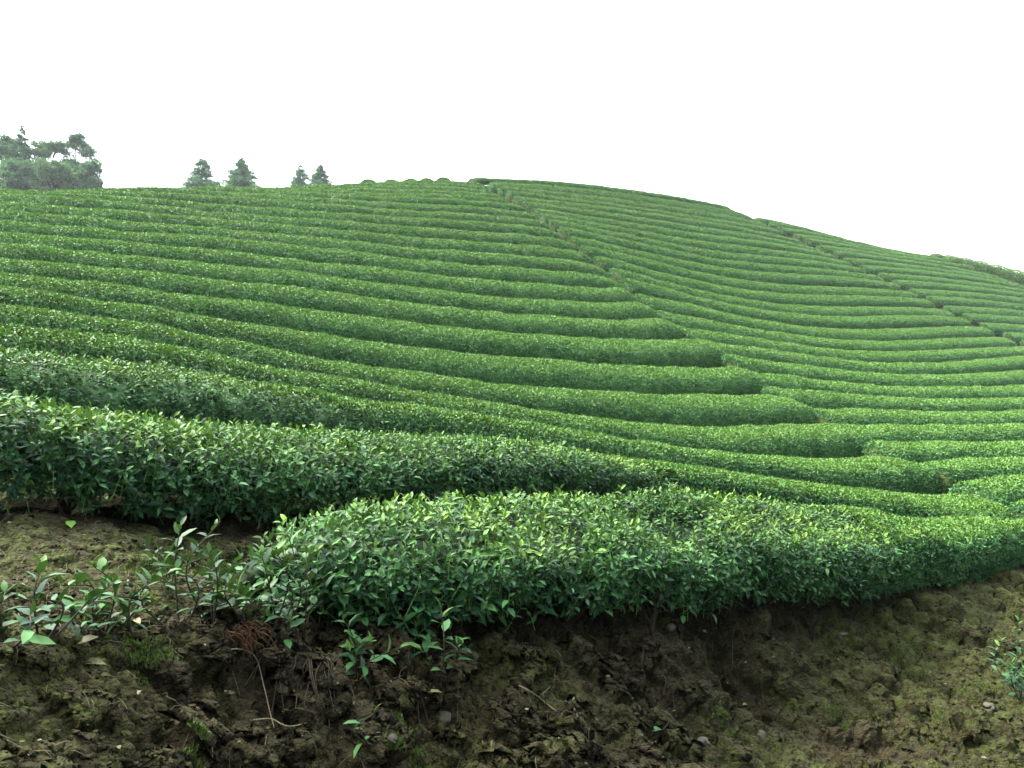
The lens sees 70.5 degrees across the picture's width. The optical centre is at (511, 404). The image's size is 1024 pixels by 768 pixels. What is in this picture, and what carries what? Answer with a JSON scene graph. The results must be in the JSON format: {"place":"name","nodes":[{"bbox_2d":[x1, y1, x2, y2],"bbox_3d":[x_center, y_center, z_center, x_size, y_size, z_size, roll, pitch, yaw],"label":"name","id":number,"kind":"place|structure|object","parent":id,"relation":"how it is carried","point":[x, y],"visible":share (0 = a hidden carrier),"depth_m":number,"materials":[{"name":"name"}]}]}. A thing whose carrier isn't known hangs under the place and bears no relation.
{"place":"outdoors","nodes":[
{"label":"outdoors","id":0,"kind":"place"},
{"bbox_2d":[0,186,1023,767],"bbox_3d":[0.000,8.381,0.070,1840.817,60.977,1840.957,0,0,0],"label":"ground","id":1,"kind":"structure","parent":0,"point":[870,732],"depth_m":2.82,"materials":[{"name":"soil"}]},
{"bbox_2d":[0,132,31,187],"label":"broadleaf tree","id":2,"kind":"object","parent":1,"relation":"on","point":[5,140],"visible":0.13,"depth_m":91.76,"materials":[{"name":"green plant"}]},
{"bbox_2d":[0,159,39,189],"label":"broadleaf tree","id":3,"kind":"object","parent":1,"relation":"on","point":[24,172],"visible":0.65,"depth_m":87.73,"materials":[{"name":"green plant"}]},
{"bbox_2d":[0,125,51,188],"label":"conifer","id":4,"kind":"object","parent":1,"relation":"on","point":[24,150],"visible":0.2,"depth_m":91.01,"materials":[{"name":"green plant"}]},
{"bbox_2d":[0,580,54,648],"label":"tea seedling","id":5,"kind":"object","parent":1,"relation":"on","point":[28,635],"visible":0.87,"depth_m":1.48,"materials":[{"name":"green plant"}]},
{"bbox_2d":[30,136,66,187],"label":"broadleaf tree","id":6,"kind":"object","parent":1,"relation":"on","point":[46,149],"visible":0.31,"depth_m":93.45,"materials":[{"name":"green plant"}]},
{"bbox_2d":[24,156,78,190],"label":"broadleaf tree","id":7,"kind":"object","parent":1,"relation":"on","point":[54,174],"visible":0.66,"depth_m":87.57,"materials":[{"name":"green plant"}]},
{"bbox_2d":[11,552,117,637],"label":"tea seedling","id":8,"kind":"object","parent":1,"relation":"on","point":[80,576],"visible":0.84,"depth_m":1.64,"materials":[{"name":"green plant"}]},
{"bbox_2d":[55,132,106,189],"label":"broadleaf tree","id":9,"kind":"object","parent":1,"relation":"on","point":[77,141],"visible":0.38,"depth_m":94.84,"materials":[{"name":"green plant"}]},
{"bbox_2d":[75,159,104,188],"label":"broadleaf tree","id":10,"kind":"object","parent":1,"relation":"on","point":[91,170],"visible":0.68,"depth_m":89.33,"materials":[{"name":"green plant"}]},
{"bbox_2d":[52,553,150,642],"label":"tea seedling","id":11,"kind":"object","parent":1,"relation":"on","point":[102,565],"visible":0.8,"depth_m":1.81,"materials":[{"name":"green plant"}]},
{"bbox_2d":[79,568,179,643],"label":"tea seedling","id":12,"kind":"object","parent":1,"relation":"on","point":[105,605],"visible":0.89,"depth_m":1.85,"materials":[{"name":"green plant"}]},
{"bbox_2d":[130,533,181,599],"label":"tea seedling","id":13,"kind":"object","parent":1,"relation":"on","point":[169,549],"visible":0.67,"depth_m":2.21,"materials":[{"name":"green plant"}]},
{"bbox_2d":[136,516,215,633],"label":"tea seedling","id":14,"kind":"object","parent":1,"relation":"on","point":[177,541],"visible":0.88,"depth_m":2.02,"materials":[{"name":"green plant"}]},
{"bbox_2d":[177,156,223,187],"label":"conifer","id":15,"kind":"object","parent":1,"relation":"on","point":[198,174],"visible":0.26,"depth_m":98.24,"materials":[{"name":"green plant"}]},
{"bbox_2d":[173,511,242,624],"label":"tea seedling","id":16,"kind":"object","parent":1,"relation":"on","point":[194,546],"visible":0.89,"depth_m":2.10,"materials":[{"name":"green plant"}]},
{"bbox_2d":[217,157,263,187],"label":"conifer","id":17,"kind":"object","parent":1,"relation":"on","point":[240,175],"visible":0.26,"depth_m":97.92,"materials":[{"name":"green plant"}]},
{"bbox_2d":[219,620,278,661],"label":"withered fern","id":18,"kind":"object","parent":1,"relation":"on","point":[248,633],"visible":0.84,"depth_m":2.06,"materials":[{"name":"brown plant"}]},
{"bbox_2d":[231,648,274,727],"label":"twig","id":19,"kind":"object","parent":1,"relation":"on","point":[261,678],"visible":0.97,"depth_m":2.04,"materials":[{"name":"brown wood"}]},
{"bbox_2d":[0,189,550,229],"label":"tea hedge","id":20,"kind":"object","parent":1,"relation":"on","point":[276,203],"visible":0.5,"depth_m":27.88,"materials":[{"name":"green plant"}]},
{"bbox_2d":[0,188,561,239],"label":"tea hedge","id":21,"kind":"object","parent":1,"relation":"on","point":[467,225],"visible":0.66,"depth_m":25.98,"materials":[{"name":"green plant"}]},
{"bbox_2d":[265,607,304,647],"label":"tea seedling","id":22,"kind":"object","parent":1,"relation":"on","point":[288,642],"visible":0.98,"depth_m":2.16,"materials":[{"name":"green plant"}]},
{"bbox_2d":[0,192,575,250],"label":"tea hedge","id":23,"kind":"object","parent":1,"relation":"on","point":[513,238],"visible":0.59,"depth_m":24.47,"materials":[{"name":"green plant"}]},
{"bbox_2d":[55,186,536,219],"bbox_3d":[-7.560,-8.238,31.971,22.159,3.929,5.510,0,0,-33],"label":"tea hedge","id":24,"kind":"object","parent":1,"relation":"on","point":[421,207],"visible":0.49,"depth_m":30.43,"materials":[{"name":"green plant"}]},
{"bbox_2d":[0,200,593,264],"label":"tea hedge","id":25,"kind":"object","parent":1,"relation":"on","point":[403,241],"visible":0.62,"depth_m":22.96,"materials":[{"name":"green plant"}]},
{"bbox_2d":[285,165,309,186],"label":"conifer","id":26,"kind":"object","parent":1,"relation":"on","point":[302,175],"visible":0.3,"depth_m":100.02,"materials":[{"name":"green plant"}]},
{"bbox_2d":[0,209,609,280],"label":"tea hedge","id":27,"kind":"object","parent":1,"relation":"on","point":[491,259],"visible":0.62,"depth_m":21.60,"materials":[{"name":"green plant"}]},
{"bbox_2d":[0,219,624,289],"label":"tea hedge","id":28,"kind":"object","parent":1,"relation":"on","point":[506,273],"visible":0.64,"depth_m":19.95,"materials":[{"name":"green plant"}]},
{"bbox_2d":[302,164,333,185],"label":"conifer","id":29,"kind":"object","parent":1,"relation":"on","point":[319,176],"visible":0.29,"depth_m":99.85,"materials":[{"name":"green plant"}]},
{"bbox_2d":[0,231,640,302],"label":"tea hedge","id":30,"kind":"object","parent":1,"relation":"on","point":[484,287],"visible":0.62,"depth_m":18.60,"materials":[{"name":"green plant"}]},
{"bbox_2d":[0,242,661,320],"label":"tea hedge","id":31,"kind":"object","parent":1,"relation":"on","point":[628,310],"visible":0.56,"depth_m":16.94,"materials":[{"name":"green plant"}]},
{"bbox_2d":[135,186,528,212],"bbox_3d":[-7.670,-9.257,33.931,21.349,3.764,4.651,0,0,-27],"label":"tea hedge","id":32,"kind":"object","parent":1,"relation":"on","point":[459,202],"visible":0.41,"depth_m":32.93,"materials":[{"name":"green plant"}]},
{"bbox_2d":[0,257,684,339],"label":"tea hedge","id":33,"kind":"object","parent":1,"relation":"on","point":[550,324],"visible":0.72,"depth_m":15.50,"materials":[{"name":"green plant"}]},
{"bbox_2d":[201,185,509,202],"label":"tea hedge","id":34,"kind":"object","parent":1,"relation":"on","point":[459,196],"visible":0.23,"depth_m":35.48,"materials":[{"name":"green plant"}]},
{"bbox_2d":[212,185,506,200],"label":"tea hedge","id":35,"kind":"object","parent":1,"relation":"on","point":[413,190],"visible":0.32,"depth_m":37.53,"materials":[{"name":"green plant"}]},
{"bbox_2d":[0,271,724,369],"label":"tea hedge","id":36,"kind":"object","parent":1,"relation":"on","point":[688,352],"visible":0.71,"depth_m":14.33,"materials":[{"name":"green plant"}]},
{"bbox_2d":[343,703,381,756],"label":"tea seedling","id":37,"kind":"object","parent":1,"relation":"on","point":[357,747],"visible":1,"depth_m":2.06,"materials":[{"name":"green plant"}]},
{"bbox_2d":[333,612,409,685],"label":"tea seedling","id":38,"kind":"object","parent":1,"relation":"on","point":[347,645],"visible":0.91,"depth_m":2.37,"materials":[{"name":"green plant"}]},
{"bbox_2d":[253,184,494,194],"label":"tea hedge","id":39,"kind":"object","parent":1,"relation":"on","point":[438,187],"visible":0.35,"depth_m":39.82,"materials":[{"name":"green plant"}]},
{"bbox_2d":[0,285,769,399],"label":"tea hedge","id":40,"kind":"object","parent":1,"relation":"on","point":[646,379],"visible":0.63,"depth_m":12.95,"materials":[{"name":"green plant"}]},
{"bbox_2d":[288,182,490,191],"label":"tea hedge","id":41,"kind":"object","parent":1,"relation":"on","point":[476,186],"visible":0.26,"depth_m":42.37,"materials":[{"name":"green plant"}]},
{"bbox_2d":[0,302,815,427],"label":"tea hedge","id":42,"kind":"object","parent":1,"relation":"on","point":[707,409],"visible":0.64,"depth_m":11.73,"materials":[{"name":"green plant"}]},
{"bbox_2d":[340,179,486,187],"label":"tea hedge","id":43,"kind":"object","parent":1,"relation":"on","point":[445,181],"visible":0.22,"depth_m":45.08,"materials":[{"name":"green plant"}]},
{"bbox_2d":[0,321,875,458],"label":"tea hedge","id":44,"kind":"object","parent":1,"relation":"on","point":[824,440],"visible":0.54,"depth_m":9.37,"materials":[{"name":"green plant"}]},
{"bbox_2d":[403,598,473,688],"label":"tea seedling","id":45,"kind":"object","parent":1,"relation":"on","point":[427,644],"visible":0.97,"depth_m":2.51,"materials":[{"name":"green plant"}]},
{"bbox_2d":[435,710,451,725],"bbox_3d":[-0.238,1.074,2.475,0.063,0.060,0.054,0,0,-36],"label":"stone","id":46,"kind":"object","parent":1,"relation":"on","point":[444,716],"visible":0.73,"depth_m":2.47,"materials":[{"name":"grey stone"}]},
{"bbox_2d":[0,343,940,494],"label":"tea hedge","id":47,"kind":"object","parent":1,"relation":"on","point":[143,388],"visible":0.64,"depth_m":6.23,"materials":[{"name":"green plant"}]},
{"bbox_2d":[0,521,1004,763],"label":"leaf litter","id":48,"kind":"object","parent":1,"relation":"on","point":[194,669],"visible":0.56,"depth_m":2.18,"materials":[{"name":"brown plant"}]},
{"bbox_2d":[0,389,1014,531],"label":"tea hedge","id":49,"kind":"object","parent":1,"relation":"on","point":[76,452],"visible":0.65,"depth_m":3.89,"materials":[{"name":"green plant"}]},
{"bbox_2d":[0,510,1019,767],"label":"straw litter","id":50,"kind":"object","parent":1,"relation":"on","point":[266,648],"visible":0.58,"depth_m":2.14,"materials":[{"name":"beige plant"}]},
{"bbox_2d":[118,553,1013,767],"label":"moss","id":51,"kind":"object","parent":1,"relation":"on","point":[154,658],"visible":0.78,"depth_m":2.26,"materials":[{"name":"green plant"}]},
{"bbox_2d":[468,177,732,209],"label":"tea hedge","id":52,"kind":"object","parent":1,"relation":"on","point":[483,181],"visible":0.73,"depth_m":55.46,"materials":[{"name":"green plant"}]},
{"bbox_2d":[192,481,1023,712],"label":"tea hedge","id":53,"kind":"object","parent":1,"relation":"on","point":[494,551],"visible":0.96,"depth_m":3.49,"materials":[{"name":"green plant"}]},
{"bbox_2d":[487,181,753,219],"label":"tea hedge","id":54,"kind":"object","parent":1,"relation":"on","point":[492,187],"visible":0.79,"depth_m":55.25,"materials":[{"name":"green plant"}]},
{"bbox_2d":[496,186,768,227],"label":"tea hedge","id":55,"kind":"object","parent":1,"relation":"on","point":[501,190],"visible":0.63,"depth_m":54.17,"materials":[{"name":"green plant"}]},
{"bbox_2d":[504,190,781,234],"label":"tea hedge","id":56,"kind":"object","parent":1,"relation":"on","point":[509,195],"visible":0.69,"depth_m":51.76,"materials":[{"name":"green plant"}]},
{"bbox_2d":[511,195,803,244],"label":"tea hedge","id":57,"kind":"object","parent":1,"relation":"on","point":[517,200],"visible":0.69,"depth_m":51.92,"materials":[{"name":"green plant"}]},
{"bbox_2d":[521,201,823,252],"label":"tea hedge","id":58,"kind":"object","parent":1,"relation":"on","point":[528,205],"visible":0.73,"depth_m":48.73,"materials":[{"name":"green plant"}]},
{"bbox_2d":[530,208,837,258],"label":"tea hedge","id":59,"kind":"object","parent":1,"relation":"on","point":[719,239],"visible":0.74,"depth_m":48.53,"materials":[{"name":"green plant"}]},
{"bbox_2d":[538,213,852,265],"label":"tea hedge","id":60,"kind":"object","parent":1,"relation":"on","point":[695,243],"visible":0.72,"depth_m":46.36,"materials":[{"name":"green plant"}]},
{"bbox_2d":[548,219,865,273],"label":"tea hedge","id":61,"kind":"object","parent":1,"relation":"on","point":[554,225],"visible":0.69,"depth_m":45.41,"materials":[{"name":"green plant"}]},
{"bbox_2d":[557,226,883,280],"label":"tea hedge","id":62,"kind":"object","parent":1,"relation":"on","point":[564,233],"visible":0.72,"depth_m":42.51,"materials":[{"name":"green plant"}]},
{"bbox_2d":[566,236,900,289],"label":"tea hedge","id":63,"kind":"object","parent":1,"relation":"on","point":[576,242],"visible":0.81,"depth_m":43.88,"materials":[{"name":"green plant"}]},
{"bbox_2d":[579,245,916,297],"bbox_3d":[19.562,-7.909,47.750,44.135,4.082,2.339,0,0,-44],"label":"tea hedge","id":64,"kind":"object","parent":1,"relation":"on","point":[591,252],"visible":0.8,"depth_m":39.83,"materials":[{"name":"green plant"}]},
{"bbox_2d":[593,256,934,308],"bbox_3d":[20.377,-7.099,46.767,45.189,4.228,2.401,0,0,-44],"label":"tea hedge","id":65,"kind":"object","parent":1,"relation":"on","point":[606,264],"visible":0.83,"depth_m":39.89,"materials":[{"name":"green plant"}]},
{"bbox_2d":[608,268,954,316],"bbox_3d":[21.035,-6.138,45.347,45.291,3.881,2.339,0,0,-44],"label":"tea hedge","id":66,"kind":"object","parent":1,"relation":"on","point":[615,274],"visible":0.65,"depth_m":38.11,"materials":[{"name":"green plant"}]},
{"bbox_2d":[618,277,971,329],"bbox_3d":[21.910,-5.488,44.606,46.984,3.870,2.355,0,0,-44],"label":"tea hedge","id":67,"kind":"object","parent":1,"relation":"on","point":[632,286],"visible":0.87,"depth_m":36.44,"materials":[{"name":"green plant"}]},
{"bbox_2d":[754,217,840,237],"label":"tea hedge","id":68,"kind":"object","parent":1,"relation":"on","point":[764,221],"visible":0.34,"depth_m":79.80,"materials":[{"name":"green plant"}]},
{"bbox_2d":[635,293,994,340],"bbox_3d":[22.891,-4.610,43.432,48.622,3.912,2.629,0,0,-44],"label":"tea hedge","id":69,"kind":"object","parent":1,"relation":"on","point":[706,313],"visible":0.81,"depth_m":34.10,"materials":[{"name":"green plant"}]},
{"bbox_2d":[657,310,1016,351],"bbox_3d":[23.351,-3.775,41.918,48.629,3.535,2.345,0,0,-43],"label":"tea hedge","id":70,"kind":"object","parent":1,"relation":"on","point":[693,322],"visible":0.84,"depth_m":32.70,"materials":[{"name":"green plant"}]},
{"bbox_2d":[768,221,924,258],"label":"tea hedge","id":71,"kind":"object","parent":1,"relation":"on","point":[773,224],"visible":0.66,"depth_m":87.20,"materials":[{"name":"green plant"}]},
{"bbox_2d":[677,325,1023,362],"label":"tea hedge","id":72,"kind":"object","parent":1,"relation":"on","point":[939,355],"visible":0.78,"depth_m":31.26,"materials":[{"name":"green plant"}]},
{"bbox_2d":[777,227,931,256],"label":"tea hedge","id":73,"kind":"object","parent":1,"relation":"on","point":[787,231],"visible":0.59,"depth_m":85.09,"materials":[{"name":"green plant"}]},
{"bbox_2d":[698,338,1023,374],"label":"tea hedge","id":74,"kind":"object","parent":1,"relation":"on","point":[1003,364],"visible":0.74,"depth_m":28.99,"materials":[{"name":"green plant"}]},
{"bbox_2d":[793,234,931,256],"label":"tea hedge","id":75,"kind":"object","parent":1,"relation":"on","point":[801,237],"visible":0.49,"depth_m":84.17,"materials":[{"name":"green plant"}]},
{"bbox_2d":[719,353,1023,386],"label":"tea hedge","id":76,"kind":"object","parent":1,"relation":"on","point":[987,379],"visible":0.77,"depth_m":25.41,"materials":[{"name":"green plant"}]},
{"bbox_2d":[804,238,952,262],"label":"tea hedge","id":77,"kind":"object","parent":1,"relation":"on","point":[811,242],"visible":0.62,"depth_m":82.26,"materials":[{"name":"green plant"}]},
{"bbox_2d":[755,371,1023,398],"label":"tea hedge","id":78,"kind":"object","parent":1,"relation":"on","point":[788,381],"visible":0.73,"depth_m":23.36,"materials":[{"name":"green plant"}]},
{"bbox_2d":[760,386,1023,411],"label":"tea hedge","id":79,"kind":"object","parent":1,"relation":"on","point":[819,399],"visible":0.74,"depth_m":20.72,"materials":[{"name":"green plant"}]},
{"bbox_2d":[816,245,982,272],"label":"tea hedge","id":80,"kind":"object","parent":1,"relation":"on","point":[826,249],"visible":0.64,"depth_m":83.44,"materials":[{"name":"green plant"}]},
{"bbox_2d":[812,407,1023,428],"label":"tea hedge","id":81,"kind":"object","parent":1,"relation":"on","point":[859,416],"visible":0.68,"depth_m":18.62,"materials":[{"name":"green plant"}]},
{"bbox_2d":[832,250,1008,280],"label":"tea hedge","id":82,"kind":"object","parent":1,"relation":"on","point":[841,255],"visible":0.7,"depth_m":80.50,"materials":[{"name":"green plant"}]},
{"bbox_2d":[835,422,1023,442],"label":"tea hedge","id":83,"kind":"object","parent":1,"relation":"on","point":[978,432],"visible":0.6,"depth_m":16.85,"materials":[{"name":"green plant"}]},
{"bbox_2d":[843,257,1022,285],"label":"tea hedge","id":84,"kind":"object","parent":1,"relation":"on","point":[856,262],"visible":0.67,"depth_m":78.03,"materials":[{"name":"green plant"}]},
{"bbox_2d":[859,265,1023,288],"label":"tea hedge","id":85,"kind":"object","parent":1,"relation":"on","point":[872,270],"visible":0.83,"depth_m":77.83,"materials":[{"name":"green plant"}]},
{"bbox_2d":[860,439,1023,465],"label":"tea hedge","id":86,"kind":"object","parent":1,"relation":"on","point":[925,451],"visible":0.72,"depth_m":14.66,"materials":[{"name":"green plant"}]},
{"bbox_2d":[878,272,1023,292],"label":"tea hedge","id":87,"kind":"object","parent":1,"relation":"on","point":[888,277],"visible":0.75,"depth_m":75.57,"materials":[{"name":"green plant"}]},
{"bbox_2d":[945,254,962,263],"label":"tea bush","id":88,"kind":"object","parent":1,"relation":"on","point":[955,259],"visible":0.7,"depth_m":90.39,"materials":[{"name":"green plant"}]},
{"bbox_2d":[892,279,1023,297],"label":"tea hedge","id":89,"kind":"object","parent":1,"relation":"on","point":[905,285],"visible":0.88,"depth_m":73.95,"materials":[{"name":"green plant"}]},
{"bbox_2d":[909,288,1023,303],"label":"tea hedge","id":90,"kind":"object","parent":1,"relation":"on","point":[922,293],"visible":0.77,"depth_m":72.47,"materials":[{"name":"green plant"}]},
{"bbox_2d":[961,257,979,268],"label":"tea bush","id":91,"kind":"object","parent":1,"relation":"on","point":[971,262],"visible":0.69,"depth_m":89.83,"materials":[{"name":"green plant"}]},
{"bbox_2d":[920,456,1023,493],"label":"tea hedge","id":92,"kind":"object","parent":1,"relation":"on","point":[952,471],"visible":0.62,"depth_m":13.04,"materials":[{"name":"green plant"}]},
{"bbox_2d":[926,296,1023,310],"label":"tea hedge","id":93,"kind":"object","parent":1,"relation":"on","point":[939,301],"visible":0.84,"depth_m":69.81,"materials":[{"name":"green plant"}]},
{"bbox_2d":[942,305,1023,317],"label":"tea hedge","id":94,"kind":"object","parent":1,"relation":"on","point":[957,311],"visible":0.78,"depth_m":68.02,"materials":[{"name":"green plant"}]},
{"bbox_2d":[948,473,1023,508],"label":"tea hedge","id":95,"kind":"object","parent":1,"relation":"on","point":[1004,490],"visible":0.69,"depth_m":11.43,"materials":[{"name":"green plant"}]},
{"bbox_2d":[976,260,997,275],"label":"tea bush","id":96,"kind":"object","parent":1,"relation":"on","point":[985,267],"visible":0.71,"depth_m":89.23,"materials":[{"name":"green plant"}]},
{"bbox_2d":[962,313,1023,325],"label":"tea hedge","id":97,"kind":"object","parent":1,"relation":"on","point":[974,319],"visible":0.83,"depth_m":66.45,"materials":[{"name":"green plant"}]},
{"bbox_2d":[979,322,1023,335],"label":"tea hedge","id":98,"kind":"object","parent":1,"relation":"on","point":[999,329],"visible":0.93,"depth_m":63.87,"materials":[{"name":"green plant"}]},
{"bbox_2d":[992,264,1013,281],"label":"tea bush","id":99,"kind":"object","parent":1,"relation":"on","point":[1005,273],"visible":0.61,"depth_m":88.62,"materials":[{"name":"green plant"}]},
{"bbox_2d":[987,612,1023,698],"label":"tea seedling","id":100,"kind":"object","parent":1,"relation":"on","point":[1016,676],"visible":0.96,"depth_m":4.41,"materials":[{"name":"green plant"}]},
{"bbox_2d":[1002,332,1023,343],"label":"tea hedge","id":101,"kind":"object","parent":1,"relation":"on","point":[1016,338],"visible":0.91,"depth_m":61.94,"materials":[{"name":"green plant"}]},
{"bbox_2d":[1005,499,1023,518],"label":"tea hedge","id":102,"kind":"object","parent":1,"relation":"on","point":[1018,511],"visible":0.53,"depth_m":9.75,"materials":[{"name":"green plant"}]},
{"bbox_2d":[1011,269,1023,285],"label":"tea bush","id":103,"kind":"object","parent":1,"relation":"on","point":[1018,278],"visible":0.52,"depth_m":88.10,"materials":[{"name":"green plant"}]},
{"bbox_2d":[0,0,1023,272],"label":"sky","id":104,"kind":"structure","parent":0,"point":[893,124],"materials":[{"name":"white"}]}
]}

